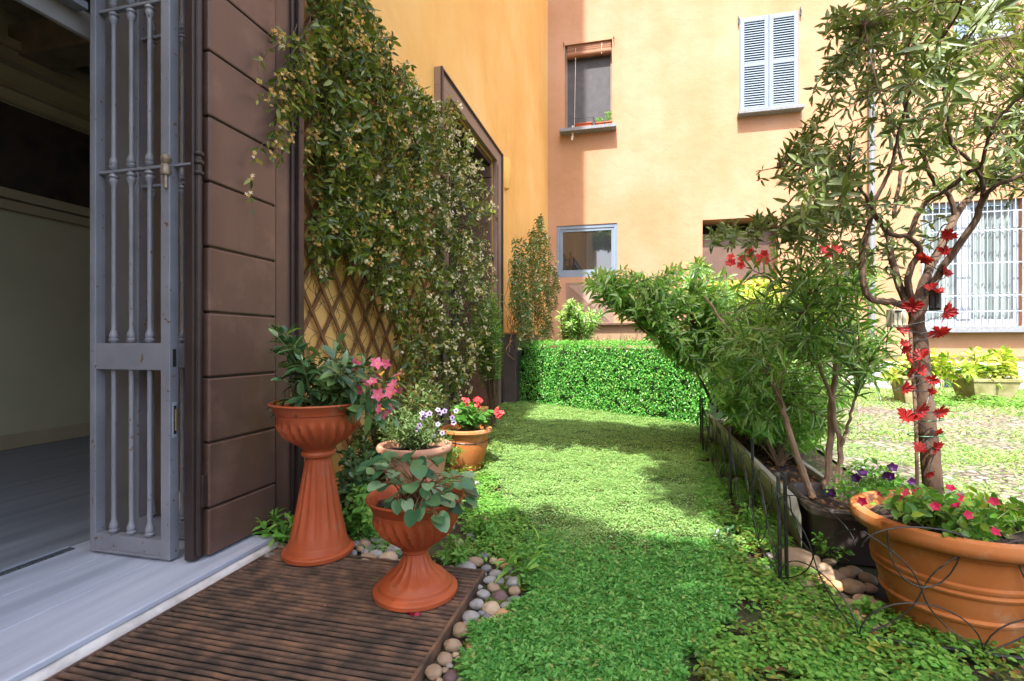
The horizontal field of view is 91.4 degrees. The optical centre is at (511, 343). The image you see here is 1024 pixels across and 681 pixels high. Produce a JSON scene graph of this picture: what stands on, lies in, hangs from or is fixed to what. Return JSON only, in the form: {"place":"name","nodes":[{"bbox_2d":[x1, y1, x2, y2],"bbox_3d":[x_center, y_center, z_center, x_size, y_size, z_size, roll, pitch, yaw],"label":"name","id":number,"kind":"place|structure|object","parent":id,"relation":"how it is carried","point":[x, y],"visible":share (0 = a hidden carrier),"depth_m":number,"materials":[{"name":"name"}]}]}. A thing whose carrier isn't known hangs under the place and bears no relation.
{"place":"outdoors","nodes":[
{"label":"outdoors","id":0,"kind":"place"},
{"bbox_2d":[275,416,1023,680],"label":"ground","id":1,"kind":"structure","parent":0,"point":[816,462],"depth_m":2.04,"materials":[{"name":"soil"}]},
{"bbox_2d":[19,540,279,680],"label":"kerb","id":2,"kind":"structure","parent":1,"relation":"on","point":[59,664],"depth_m":1.73,"materials":[{"name":"white stone"}]},
{"bbox_2d":[0,534,272,680],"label":"threshold slab","id":3,"kind":"structure","parent":2,"relation":"on","point":[56,604],"depth_m":1.85,"materials":[{"name":"stone"}]},
{"bbox_2d":[44,547,484,680],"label":"wooden deck","id":4,"kind":"object","parent":1,"relation":"on","point":[261,619],"visible":0.86,"depth_m":1.68,"materials":[{"name":"wood"}]},
{"bbox_2d":[268,397,361,565],"bbox_3d":[-0.898,0.619,2.319,0.424,0.700,0.424,0,0,14],"label":"garden urn","id":5,"kind":"object","parent":4,"relation":"on","point":[318,532],"visible":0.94,"depth_m":2.23,"materials":[{"name":"ceramic"}]},
{"bbox_2d":[266,323,407,434],"bbox_3d":[-0.819,0.150,2.317,0.693,0.507,0.476,0,0,0],"label":"mandevilla plant","id":6,"kind":"object","parent":5,"relation":"in","point":[333,386],"visible":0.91,"depth_m":2.24,"materials":[{"name":"green plant"}]},
{"bbox_2d":[365,481,464,612],"bbox_3d":[-0.376,0.779,1.952,0.382,0.379,0.382,0,0,14],"label":"garden urn","id":7,"kind":"object","parent":4,"relation":"on","point":[417,578],"visible":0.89,"depth_m":1.85,"materials":[{"name":"ceramic"}]},
{"bbox_2d":[355,449,478,532],"bbox_3d":[-0.347,0.553,1.857,0.440,0.338,0.390,0,0,14],"label":"cyclamen plant","id":8,"kind":"object","parent":7,"relation":"in","point":[418,498],"visible":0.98,"depth_m":1.81,"materials":[{"name":"green plant"}]},
{"bbox_2d":[251,507,293,547],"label":"weed plant","id":9,"kind":"object","parent":1,"relation":"on","point":[282,537],"visible":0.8,"depth_m":2.42,"materials":[{"name":"green plant"}]},
{"bbox_2d":[0,0,547,568],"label":"apartment building","id":10,"kind":"structure","parent":1,"relation":"on","point":[484,62],"depth_m":3.18,"materials":[{"name":"paint"}]},
{"bbox_2d":[90,0,190,560],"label":"iron gate","id":11,"kind":"structure","parent":10,"relation":"attached to","point":[131,356],"depth_m":2.16,"materials":[{"name":"grey metal"}]},
{"bbox_2d":[134,0,183,538],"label":"iron gate","id":12,"kind":"structure","parent":10,"relation":"attached to","point":[140,270],"depth_m":2.39,"materials":[{"name":"grey metal"}]},
{"bbox_2d":[203,0,274,554],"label":"door leaf","id":13,"kind":"structure","parent":10,"relation":"in","point":[239,244],"depth_m":2.29,"materials":[{"name":"brown paint"}]},
{"bbox_2d":[304,1,434,455],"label":"wooden trellis","id":14,"kind":"object","parent":10,"relation":"attached to","point":[324,293],"visible":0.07,"depth_m":3.63,"materials":[{"name":"brown wood"}]},
{"bbox_2d":[244,0,501,457],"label":"jasmine vine","id":15,"kind":"object","parent":14,"relation":"attached to","point":[342,166],"visible":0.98,"depth_m":3.60,"materials":[{"name":"green plant"}]},
{"bbox_2d":[451,164,457,405],"bbox_3d":[-1.037,-0.880,6.502,0.020,3.580,1.930,0,0,14],"label":"door panel","id":16,"kind":"structure","parent":10,"relation":"in","point":[453,291],"depth_m":7.24,"materials":[{"name":"brown wood"}]},
{"bbox_2d":[458,167,491,404],"bbox_3d":[-0.542,-0.825,7.291,0.510,3.442,0.055,0,0,14],"label":"door leaf","id":17,"kind":"structure","parent":10,"relation":"in","point":[477,390],"depth_m":7.25,"materials":[{"name":"brown paint"}]},
{"bbox_2d":[504,158,510,189],"bbox_3d":[-0.113,-2.716,8.023,0.210,0.520,0.210,0,0,14],"label":"wall lamp","id":18,"kind":"object","parent":10,"relation":"attached to","point":[507,173],"visible":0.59,"depth_m":7.94,"materials":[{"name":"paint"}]},
{"bbox_2d":[334,436,381,532],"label":"leafy plant","id":19,"kind":"object","parent":1,"relation":"on","point":[347,476],"visible":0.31,"depth_m":2.62,"materials":[{"name":"green plant"}]},
{"bbox_2d":[341,483,374,539],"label":"leafy plant","id":20,"kind":"object","parent":1,"relation":"on","point":[361,513],"visible":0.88,"depth_m":2.48,"materials":[{"name":"green plant"}]},
{"bbox_2d":[379,551,397,559],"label":"river pebble","id":21,"kind":"object","parent":1,"relation":"on","point":[391,555],"visible":0.66,"depth_m":2.30,"materials":[{"name":"beige stone"}]},
{"bbox_2d":[385,544,402,557],"bbox_3d":[-0.558,0.988,2.381,0.090,0.064,0.068,3,-1,16],"label":"river pebble","id":22,"kind":"object","parent":1,"relation":"on","point":[391,548],"visible":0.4,"depth_m":2.36,"materials":[{"name":"grey stone"}]},
{"bbox_2d":[350,380,446,483],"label":"leafy plant","id":23,"kind":"object","parent":1,"relation":"on","point":[432,401],"visible":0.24,"depth_m":3.26,"materials":[{"name":"green plant"}]},
{"bbox_2d":[369,385,427,444],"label":"leafy plant","id":24,"kind":"object","parent":1,"relation":"on","point":[401,403],"visible":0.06,"depth_m":3.32,"materials":[{"name":"green plant"}]},
{"bbox_2d":[288,403,532,525],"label":"ground weeds","id":25,"kind":"object","parent":1,"relation":"on","point":[446,468],"visible":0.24,"depth_m":4.96,"materials":[{"name":"green plant"}]},
{"bbox_2d":[376,437,452,481],"bbox_3d":[-0.587,0.802,3.020,0.456,0.395,0.456,0,0,14],"label":"flower pot","id":26,"kind":"object","parent":1,"relation":"on","point":[442,449],"visible":0.41,"depth_m":2.89,"materials":[{"name":"ceramic"}]},
{"bbox_2d":[371,404,458,449],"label":"petunia plant","id":27,"kind":"object","parent":26,"relation":"on","point":[413,438],"visible":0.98,"depth_m":2.97,"materials":[{"name":"green plant"}]},
{"bbox_2d":[439,436,464,464],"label":"trailing plant","id":28,"kind":"object","parent":26,"relation":"in","point":[451,456],"visible":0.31,"depth_m":3.18,"materials":[{"name":"green plant"}]},
{"bbox_2d":[424,664,442,680],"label":"river pebble","id":29,"kind":"object","parent":1,"relation":"on","point":[433,672],"visible":0.97,"depth_m":1.49,"materials":[{"name":"beige stone"}]},
{"bbox_2d":[346,453,533,563],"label":"ground weeds","id":30,"kind":"object","parent":1,"relation":"on","point":[485,503],"visible":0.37,"depth_m":2.67,"materials":[{"name":"green plant"}]},
{"bbox_2d":[437,652,452,666],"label":"river pebble","id":31,"kind":"object","parent":1,"relation":"on","point":[444,659],"visible":0.96,"depth_m":1.56,"materials":[{"name":"beige stone"}]},
{"bbox_2d":[443,669,458,680],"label":"river pebble","id":32,"kind":"object","parent":1,"relation":"on","point":[451,675],"visible":0.95,"depth_m":1.48,"materials":[{"name":"purple stone"}]},
{"bbox_2d":[443,638,461,652],"bbox_3d":[-0.195,0.992,1.643,0.063,0.041,0.045,0,5,-1],"label":"river pebble","id":33,"kind":"object","parent":1,"relation":"on","point":[451,645],"visible":0.95,"depth_m":1.63,"materials":[{"name":"beige stone"}]},
{"bbox_2d":[433,534,474,566],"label":"weed plant","id":34,"kind":"object","parent":1,"relation":"on","point":[458,555],"visible":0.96,"depth_m":2.23,"materials":[{"name":"green plant"}]},
{"bbox_2d":[453,622,468,638],"bbox_3d":[-0.175,0.990,1.721,0.063,0.046,0.052,0,0,8],"label":"river pebble","id":35,"kind":"object","parent":1,"relation":"on","point":[459,628],"visible":0.8,"depth_m":1.70,"materials":[{"name":"beige stone"}]},
{"bbox_2d":[439,424,491,470],"bbox_3d":[-0.372,0.838,4.020,0.428,0.326,0.428,0,0,14],"label":"flower pot","id":36,"kind":"object","parent":1,"relation":"on","point":[473,443],"visible":0.77,"depth_m":3.88,"materials":[{"name":"ceramic"}]},
{"bbox_2d":[446,396,503,430],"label":"geranium plant","id":37,"kind":"object","parent":36,"relation":"on","point":[466,418],"visible":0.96,"depth_m":3.90,"materials":[{"name":"green plant"}]},
{"bbox_2d":[456,561,475,568],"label":"river pebble","id":38,"kind":"object","parent":1,"relation":"on","point":[467,564],"visible":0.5,"depth_m":2.17,"materials":[{"name":"grey stone"}]},
{"bbox_2d":[462,610,479,621],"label":"river pebble","id":39,"kind":"object","parent":1,"relation":"on","point":[467,615],"visible":0.8,"depth_m":1.80,"materials":[{"name":"grey stone"}]},
{"bbox_2d":[467,556,483,566],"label":"river pebble","id":40,"kind":"object","parent":1,"relation":"on","point":[477,561],"visible":0.73,"depth_m":2.25,"materials":[{"name":"beige stone"}]},
{"bbox_2d":[469,598,483,609],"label":"river pebble","id":41,"kind":"object","parent":1,"relation":"on","point":[476,604],"visible":0.94,"depth_m":1.88,"materials":[{"name":"grey stone"}]},
{"bbox_2d":[464,507,497,537],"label":"weed plant","id":42,"kind":"object","parent":1,"relation":"on","point":[480,527],"visible":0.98,"depth_m":2.57,"materials":[{"name":"green plant"}]},
{"bbox_2d":[476,589,489,599],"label":"river pebble","id":43,"kind":"object","parent":1,"relation":"on","point":[482,594],"visible":0.97,"depth_m":1.96,"materials":[{"name":"grey stone"}]},
{"bbox_2d":[471,280,504,426],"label":"leafy shrub","id":44,"kind":"object","parent":1,"relation":"on","point":[491,387],"visible":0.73,"depth_m":5.53,"materials":[{"name":"green plant"}]},
{"bbox_2d":[453,573,528,671],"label":"pebbles","id":45,"kind":"object","parent":1,"relation":"on","point":[497,601],"visible":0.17,"depth_m":1.95,"materials":[{"name":"beige stone"}]},
{"bbox_2d":[482,601,499,614],"bbox_3d":[-0.078,0.991,1.870,0.064,0.045,0.067,0,0,-27],"label":"river pebble","id":46,"kind":"object","parent":45,"relation":"on","point":[491,607],"visible":0.85,"depth_m":1.85,"materials":[{"name":"beige stone"}]},
{"bbox_2d":[492,590,506,600],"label":"river pebble","id":47,"kind":"object","parent":45,"relation":"on","point":[499,595],"visible":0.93,"depth_m":1.95,"materials":[{"name":"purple stone"}]},
{"bbox_2d":[505,576,519,588],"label":"river pebble","id":48,"kind":"object","parent":45,"relation":"on","point":[511,581],"visible":0.77,"depth_m":2.05,"materials":[{"name":"grey stone"}]},
{"bbox_2d":[487,583,499,592],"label":"river pebble","id":49,"kind":"object","parent":1,"relation":"on","point":[492,587],"visible":0.93,"depth_m":2.02,"materials":[{"name":"beige stone"}]},
{"bbox_2d":[508,586,520,595],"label":"river pebble","id":50,"kind":"object","parent":1,"relation":"on","point":[514,590],"visible":0.96,"depth_m":1.99,"materials":[{"name":"beige stone"}]},
{"bbox_2d":[504,332,538,402],"bbox_3d":[0.160,0.384,8.490,0.290,1.091,1.900,0,0,14],"label":"planter box","id":51,"kind":"object","parent":1,"relation":"on","point":[512,378],"visible":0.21,"depth_m":7.58,"materials":[{"name":"plastic"}]},
{"bbox_2d":[504,214,560,359],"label":"jasmine vine","id":52,"kind":"object","parent":51,"relation":"in","point":[522,299],"visible":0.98,"depth_m":8.07,"materials":[{"name":"green plant"}]},
{"bbox_2d":[491,522,555,584],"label":"weed plant","id":53,"kind":"object","parent":1,"relation":"on","point":[527,564],"visible":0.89,"depth_m":2.08,"materials":[{"name":"green plant"}]},
{"bbox_2d":[553,297,604,347],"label":"leafy shrub","id":54,"kind":"object","parent":1,"relation":"on","point":[573,326],"visible":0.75,"depth_m":8.88,"materials":[{"name":"green plant"}]},
{"bbox_2d":[464,403,737,672],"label":"turf","id":55,"kind":"structure","parent":1,"relation":"on","point":[614,534],"depth_m":3.54,"materials":[{"name":"green plant"}]},
{"bbox_2d":[453,523,741,680],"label":"lawn cover","id":56,"kind":"object","parent":55,"relation":"on","point":[654,643],"visible":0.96,"depth_m":1.73,"materials":[{"name":"green plant"}]},
{"bbox_2d":[486,400,712,459],"bbox_3d":[0.872,0.938,5.987,2.932,0.123,4.000,0,0,14],"label":"lawn cover","id":57,"kind":"object","parent":55,"relation":"on","point":[616,415],"visible":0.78,"depth_m":5.29,"materials":[{"name":"green plant"}]},
{"bbox_2d":[483,450,746,627],"bbox_3d":[0.456,0.968,3.118,1.970,0.068,3.112,0,0,14],"label":"lawn cover","id":58,"kind":"object","parent":55,"relation":"on","point":[639,466],"visible":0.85,"depth_m":3.23,"materials":[{"name":"green plant"}]},
{"bbox_2d":[519,333,725,427],"bbox_3d":[1.252,0.415,7.000,0.653,1.119,3.399,0,0,-44],"label":"clipped hedge","id":59,"kind":"object","parent":1,"relation":"on","point":[650,382],"visible":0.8,"depth_m":6.61,"materials":[{"name":"green plant"}]},
{"bbox_2d":[707,525,734,543],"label":"weed plant","id":60,"kind":"object","parent":1,"relation":"on","point":[716,534],"visible":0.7,"depth_m":2.43,"materials":[{"name":"green plant"}]},
{"bbox_2d":[734,502,765,525],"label":"weed plant","id":61,"kind":"object","parent":1,"relation":"on","point":[747,515],"visible":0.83,"depth_m":2.68,"materials":[{"name":"green plant"}]},
{"bbox_2d":[706,366,826,465],"bbox_3d":[2.086,0.630,4.280,1.034,0.953,2.586,0,0,32],"label":"leafy shrub","id":62,"kind":"object","parent":1,"relation":"on","point":[771,438],"visible":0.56,"depth_m":3.41,"materials":[{"name":"green plant"}]},
{"bbox_2d":[706,414,833,546],"bbox_3d":[1.860,0.864,3.778,0.364,0.268,2.820,0,0,14],"label":"planter box","id":63,"kind":"object","parent":1,"relation":"on","point":[766,482],"visible":0.46,"depth_m":3.19,"materials":[{"name":"concrete"}]},
{"bbox_2d":[578,255,742,404],"bbox_3d":[1.385,-0.086,4.503,1.622,1.390,0.941,0,0,1],"label":"oleander shrub","id":64,"kind":"object","parent":63,"relation":"in","point":[622,299],"visible":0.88,"depth_m":4.29,"materials":[{"name":"green plant"}]},
{"bbox_2d":[685,306,747,412],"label":"oleander shrub","id":65,"kind":"object","parent":63,"relation":"in","point":[709,341],"visible":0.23,"depth_m":4.24,"materials":[{"name":"green plant"}]},
{"bbox_2d":[718,421,816,482],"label":"fallen leaves","id":66,"kind":"object","parent":63,"relation":"on","point":[799,478],"visible":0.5,"depth_m":3.32,"materials":[{"name":"green plant"}]},
{"bbox_2d":[704,281,872,442],"bbox_3d":[1.963,0.157,3.655,1.079,1.287,1.879,0,0,41],"label":"oleander shrub","id":67,"kind":"object","parent":63,"relation":"in","point":[796,386],"visible":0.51,"depth_m":3.34,"materials":[{"name":"green plant"}]},
{"bbox_2d":[548,0,1023,389],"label":"apartment building","id":68,"kind":"structure","parent":1,"relation":"on","point":[706,103],"depth_m":11.24,"materials":[{"name":"paint"}]},
{"bbox_2d":[557,223,616,277],"bbox_3d":[1.779,-2.194,11.898,1.432,1.236,0.065,0,0,14],"label":"window","id":69,"kind":"structure","parent":68,"relation":"in","point":[580,248],"depth_m":11.90,"materials":[{"name":"clear glass"}]},
{"bbox_2d":[559,36,615,139],"bbox_3d":[1.793,-5.987,11.784,1.313,2.407,0.410,0,0,14],"label":"window","id":70,"kind":"structure","parent":68,"relation":"in","point":[588,67],"depth_m":11.92,"materials":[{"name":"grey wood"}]},
{"bbox_2d":[737,6,804,117],"bbox_3d":[5.605,-6.111,10.891,1.292,2.244,0.390,0,0,14],"label":"window","id":71,"kind":"structure","parent":68,"relation":"in","point":[768,43],"depth_m":10.93,"materials":[{"name":"paint"}]},
{"bbox_2d":[921,198,1023,332],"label":"window","id":72,"kind":"structure","parent":68,"relation":"in","point":[982,285],"depth_m":10.11,"materials":[{"name":"white metal"}]},
{"bbox_2d":[953,0,1020,43],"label":"window","id":73,"kind":"structure","parent":68,"relation":"in","point":[997,25],"depth_m":10.05,"materials":[{"name":"white metal"}]},
{"bbox_2d":[721,275,867,361],"bbox_3d":[3.851,-0.155,6.787,2.526,1.643,1.407,0,0,1],"label":"leafy shrub","id":74,"kind":"object","parent":1,"relation":"on","point":[747,290],"visible":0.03,"depth_m":6.50,"materials":[{"name":"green plant"}]},
{"bbox_2d":[782,547,820,574],"bbox_3d":[1.290,0.976,2.232,0.200,0.114,0.136,6,0,6],"label":"garden stone","id":75,"kind":"object","parent":1,"relation":"on","point":[799,554],"visible":0.48,"depth_m":2.19,"materials":[{"name":"beige stone"}]},
{"bbox_2d":[759,352,855,410],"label":"leafy shrub","id":76,"kind":"object","parent":1,"relation":"on","point":[842,406],"depth_m":5.13,"materials":[{"name":"green plant"}]},
{"bbox_2d":[819,562,832,572],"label":"garden stone","id":77,"kind":"object","parent":1,"relation":"on","point":[823,567],"visible":0.42,"depth_m":2.17,"materials":[{"name":"beige stone"}]},
{"bbox_2d":[810,531,854,561],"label":"weed plant","id":78,"kind":"object","parent":1,"relation":"on","point":[823,548],"visible":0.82,"depth_m":2.27,"materials":[{"name":"green plant"}]},
{"bbox_2d":[820,569,846,580],"bbox_3d":[1.367,0.990,2.120,0.096,0.056,0.082,-5,1,-8],"label":"garden stone","id":79,"kind":"object","parent":1,"relation":"on","point":[833,574],"visible":0.65,"depth_m":2.10,"materials":[{"name":"beige stone"}]},
{"bbox_2d":[825,579,842,591],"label":"garden stone","id":80,"kind":"object","parent":1,"relation":"on","point":[838,584],"visible":0.61,"depth_m":2.02,"materials":[{"name":"beige stone"}]},
{"bbox_2d":[838,567,857,578],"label":"garden stone","id":81,"kind":"object","parent":1,"relation":"on","point":[850,572],"visible":0.69,"depth_m":2.13,"materials":[{"name":"brown stone"}]},
{"bbox_2d":[841,578,865,594],"bbox_3d":[1.381,0.988,2.025,0.091,0.057,0.073,2,-7,14],"label":"garden stone","id":82,"kind":"object","parent":1,"relation":"on","point":[852,586],"visible":0.91,"depth_m":2.01,"materials":[{"name":"brown stone"}]},
{"bbox_2d":[685,438,1023,680],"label":"ground weeds","id":83,"kind":"object","parent":1,"relation":"on","point":[807,661],"visible":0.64,"depth_m":1.65,"materials":[{"name":"green plant"}]},
{"bbox_2d":[699,395,1023,660],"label":"wire edging","id":84,"kind":"object","parent":1,"relation":"on","point":[777,492],"visible":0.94,"depth_m":2.05,"materials":[{"name":"black metal"}]},
{"bbox_2d":[858,572,877,584],"bbox_3d":[1.500,0.991,2.102,0.078,0.044,0.061,7,2,14],"label":"garden stone","id":85,"kind":"object","parent":1,"relation":"on","point":[864,577],"visible":0.91,"depth_m":2.08,"materials":[{"name":"brown stone"}]},
{"bbox_2d":[863,583,877,592],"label":"garden stone","id":86,"kind":"object","parent":1,"relation":"on","point":[871,588],"visible":0.77,"depth_m":2.01,"materials":[{"name":"brown stone"}]},
{"bbox_2d":[851,594,890,625],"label":"weed plant","id":87,"kind":"object","parent":1,"relation":"on","point":[866,603],"visible":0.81,"depth_m":1.77,"materials":[{"name":"green plant"}]},
{"bbox_2d":[787,482,986,565],"bbox_3d":[1.832,0.874,2.390,0.853,0.252,0.498,0,0,14],"label":"planter box","id":88,"kind":"object","parent":1,"relation":"on","point":[816,518],"visible":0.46,"depth_m":2.28,"materials":[{"name":"plastic"}]},
{"bbox_2d":[703,233,907,500],"bbox_3d":[1.699,0.083,2.737,1.228,1.446,1.276,0,0,14],"label":"oleander shrub","id":89,"kind":"object","parent":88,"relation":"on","point":[808,340],"visible":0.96,"depth_m":2.52,"materials":[{"name":"green plant"}]},
{"bbox_2d":[826,458,914,501],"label":"petunia plant","id":90,"kind":"object","parent":88,"relation":"in","point":[887,475],"visible":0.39,"depth_m":2.15,"materials":[{"name":"green plant"}]},
{"bbox_2d":[849,490,1023,653],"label":"flower pot","id":91,"kind":"object","parent":1,"relation":"on","point":[980,589],"visible":0.77,"depth_m":1.62,"materials":[{"name":"ceramic"}]},
{"bbox_2d":[703,0,1023,526],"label":"olive tree","id":92,"kind":"object","parent":91,"relation":"in","point":[928,69],"visible":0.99,"depth_m":1.77,"materials":[{"name":"green plant"}]},
{"bbox_2d":[886,300,910,326],"bbox_3d":[1.335,-0.100,1.699,0.106,0.091,0.038,0,0,-4],"label":"battery box","id":93,"kind":"object","parent":92,"relation":"hanging from","point":[896,317],"visible":1,"depth_m":1.69,"materials":[{"name":"beige plastic"}]},
{"bbox_2d":[886,227,958,478],"bbox_3d":[1.401,0.031,1.702,0.245,0.853,0.091,0,0,1],"label":"leaf garland","id":94,"kind":"object","parent":92,"relation":"attached to","point":[908,415],"visible":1,"depth_m":1.70,"materials":[{"name":"red plant"}]},
{"bbox_2d":[907,330,944,488],"bbox_3d":[1.461,0.242,1.776,0.129,0.576,0.105,0,0,14],"label":"stake","id":95,"kind":"object","parent":92,"relation":"attached to","point":[914,396],"visible":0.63,"depth_m":1.74,"materials":[{"name":"wood"}]},
{"bbox_2d":[921,280,940,309],"bbox_3d":[1.428,-0.164,1.718,0.079,0.103,0.039,0,0,28],"label":"battery box","id":96,"kind":"object","parent":92,"relation":"hanging from","point":[934,301],"visible":0.88,"depth_m":1.70,"materials":[{"name":"black plastic"}]},
{"bbox_2d":[857,483,1023,541],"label":"impatiens plant","id":97,"kind":"object","parent":91,"relation":"in","point":[974,519],"visible":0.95,"depth_m":1.64,"materials":[{"name":"green plant"}]},
{"bbox_2d":[815,388,1023,503],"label":"cobbled courtyard","id":98,"kind":"structure","parent":0,"point":[904,471],"depth_m":4.74,"materials":[{"name":"beige stone"}]},
{"bbox_2d":[891,376,938,402],"bbox_3d":[6.170,0.703,7.700,0.465,0.421,0.465,0,0,14],"label":"planter tub","id":99,"kind":"object","parent":98,"relation":"on","point":[898,394],"visible":0.29,"depth_m":7.62,"materials":[{"name":"concrete"}]},
{"bbox_2d":[877,347,963,391],"bbox_3d":[6.367,0.444,7.711,1.614,0.756,0.668,0,0,-4],"label":"spotted laurel","id":100,"kind":"object","parent":99,"relation":"in","point":[941,369],"visible":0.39,"depth_m":7.60,"materials":[{"name":"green plant"}]},
{"bbox_2d":[816,386,1023,442],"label":"courtyard grass","id":101,"kind":"structure","parent":98,"relation":"on","point":[898,405],"depth_m":6.70,"materials":[{"name":"green plant"}]},
{"bbox_2d":[934,390,1023,407],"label":"ground weeds","id":102,"kind":"object","parent":98,"relation":"on","point":[940,397],"visible":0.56,"depth_m":7.29,"materials":[{"name":"green plant"}]},
{"bbox_2d":[950,376,1022,403],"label":"planter tub","id":103,"kind":"object","parent":98,"relation":"on","point":[991,388],"visible":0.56,"depth_m":7.51,"materials":[{"name":"concrete"}]},
{"bbox_2d":[951,345,1023,388],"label":"spotted laurel","id":104,"kind":"object","parent":103,"relation":"in","point":[1000,363],"visible":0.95,"depth_m":7.58,"materials":[{"name":"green plant"}]},
{"bbox_2d":[819,430,1023,503],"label":"courtyard grass","id":105,"kind":"structure","parent":0,"point":[1002,456],"depth_m":4.16,"materials":[{"name":"green plant"}]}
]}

